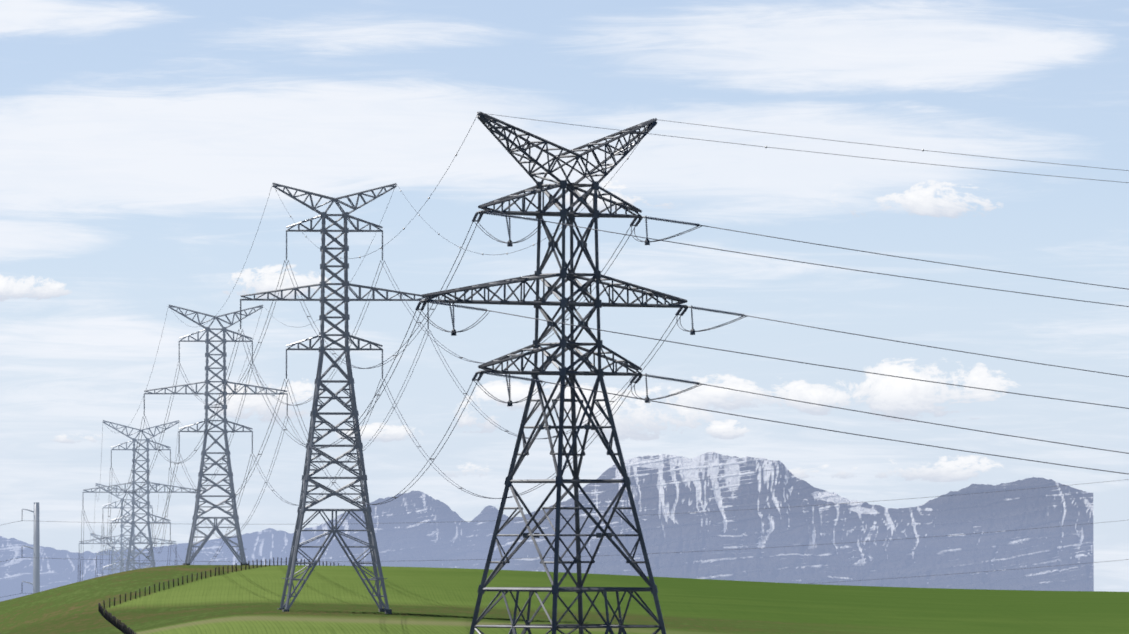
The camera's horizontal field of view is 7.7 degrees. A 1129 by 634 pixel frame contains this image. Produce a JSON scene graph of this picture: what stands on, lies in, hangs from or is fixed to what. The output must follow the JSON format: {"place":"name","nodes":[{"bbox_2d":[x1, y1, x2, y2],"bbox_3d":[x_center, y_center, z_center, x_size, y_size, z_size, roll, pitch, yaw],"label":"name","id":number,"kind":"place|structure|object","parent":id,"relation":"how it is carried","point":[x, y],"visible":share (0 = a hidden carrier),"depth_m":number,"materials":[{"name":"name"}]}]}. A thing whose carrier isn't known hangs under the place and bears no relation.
{"place":"outdoors","nodes":[
{"label":"outdoors","id":0,"kind":"place"},
{"bbox_2d":[0,452,1093,601],"bbox_3d":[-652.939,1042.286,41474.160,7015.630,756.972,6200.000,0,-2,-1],"label":"mountain range","id":1,"kind":"structure","parent":0,"point":[664,487],"depth_m":41084.16,"materials":[{"name":"grey stone"}]},
{"bbox_2d":[0,565,1128,633],"bbox_3d":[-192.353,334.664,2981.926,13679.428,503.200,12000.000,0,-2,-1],"label":"terrain","id":2,"kind":"structure","parent":0,"point":[340,600],"depth_m":1286.45,"materials":[{"name":"green plant"}]},
{"bbox_2d":[22,502,39,592],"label":"monopole line","id":3,"kind":"object","parent":2,"relation":"on","point":[36,562],"visible":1,"depth_m":1689.80,"materials":[{"name":"grey metal"}]},
{"bbox_2d":[90,533,144,573],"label":"suspension pylon","id":4,"kind":"object","parent":2,"relation":"on","point":[113,553],"visible":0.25,"depth_m":2513.21,"materials":[{"name":"grey metal"}]},
{"bbox_2d":[79,483,176,571],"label":"suspension pylon","id":5,"kind":"object","parent":2,"relation":"on","point":[121,535],"visible":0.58,"depth_m":2163.73,"materials":[{"name":"grey metal"}]},
{"bbox_2d":[83,420,196,570],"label":"suspension pylon","id":6,"kind":"object","parent":2,"relation":"on","point":[147,513],"visible":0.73,"depth_m":1814.42,"materials":[{"name":"grey metal"}]},
{"bbox_2d":[144,305,287,564],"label":"suspension pylon","id":7,"kind":"object","parent":2,"relation":"on","point":[204,453],"visible":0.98,"depth_m":1465.26,"materials":[{"name":"grey metal"}]},
{"bbox_2d":[98,557,344,633],"bbox_3d":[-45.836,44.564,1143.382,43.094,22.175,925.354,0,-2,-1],"label":"fence posts","id":8,"kind":"object","parent":2,"relation":"on","point":[122,627],"visible":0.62,"depth_m":1261.18,"materials":[{"name":"brown wood"}]},
{"bbox_2d":[100,559,337,621],"bbox_3d":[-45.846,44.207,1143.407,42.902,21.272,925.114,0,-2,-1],"label":"fence wires","id":9,"kind":"object","parent":8,"relation":"attached to","point":[202,576],"visible":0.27,"depth_m":1338.84,"materials":[{"name":"grey metal"}]},
{"bbox_2d":[240,183,428,613],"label":"suspension pylon","id":10,"kind":"object","parent":2,"relation":"on","point":[323,284],"visible":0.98,"depth_m":1116.07,"materials":[{"name":"grey metal"}]},
{"bbox_2d":[421,112,687,633],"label":"pylon angle","id":11,"kind":"object","parent":2,"relation":"on","point":[565,344],"visible":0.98,"depth_m":748.70,"materials":[{"name":"metal"}]},
{"bbox_2d":[79,212,741,574],"bbox_3d":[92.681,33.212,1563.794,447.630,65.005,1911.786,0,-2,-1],"label":"insulators","id":12,"kind":"object","parent":11,"relation":"attached to","point":[538,380],"visible":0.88,"depth_m":753.20,"materials":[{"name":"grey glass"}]},
{"bbox_2d":[92,146,923,567],"bbox_3d":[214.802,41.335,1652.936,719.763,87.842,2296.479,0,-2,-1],"label":"line hardware","id":13,"kind":"object","parent":11,"relation":"attached to","point":[692,330],"visible":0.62,"depth_m":757.99,"materials":[{"name":"metal"}]},
{"bbox_2d":[78,113,1128,581],"bbox_3d":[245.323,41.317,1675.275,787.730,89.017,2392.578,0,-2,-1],"label":"conductors","id":14,"kind":"object","parent":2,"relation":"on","point":[80,573],"visible":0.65,"depth_m":758.79,"materials":[{"name":"grey"}]},
{"bbox_2d":[0,479,1128,597],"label":"monopole wires","id":15,"kind":"object","parent":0,"point":[650,553],"visible":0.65,"depth_m":1584.99,"materials":[{"name":"grey metal"}]},
{"bbox_2d":[0,0,1128,591],"label":"sky","id":16,"kind":"structure","parent":0,"point":[144,144],"materials":[{"name":"blue"}]}
]}

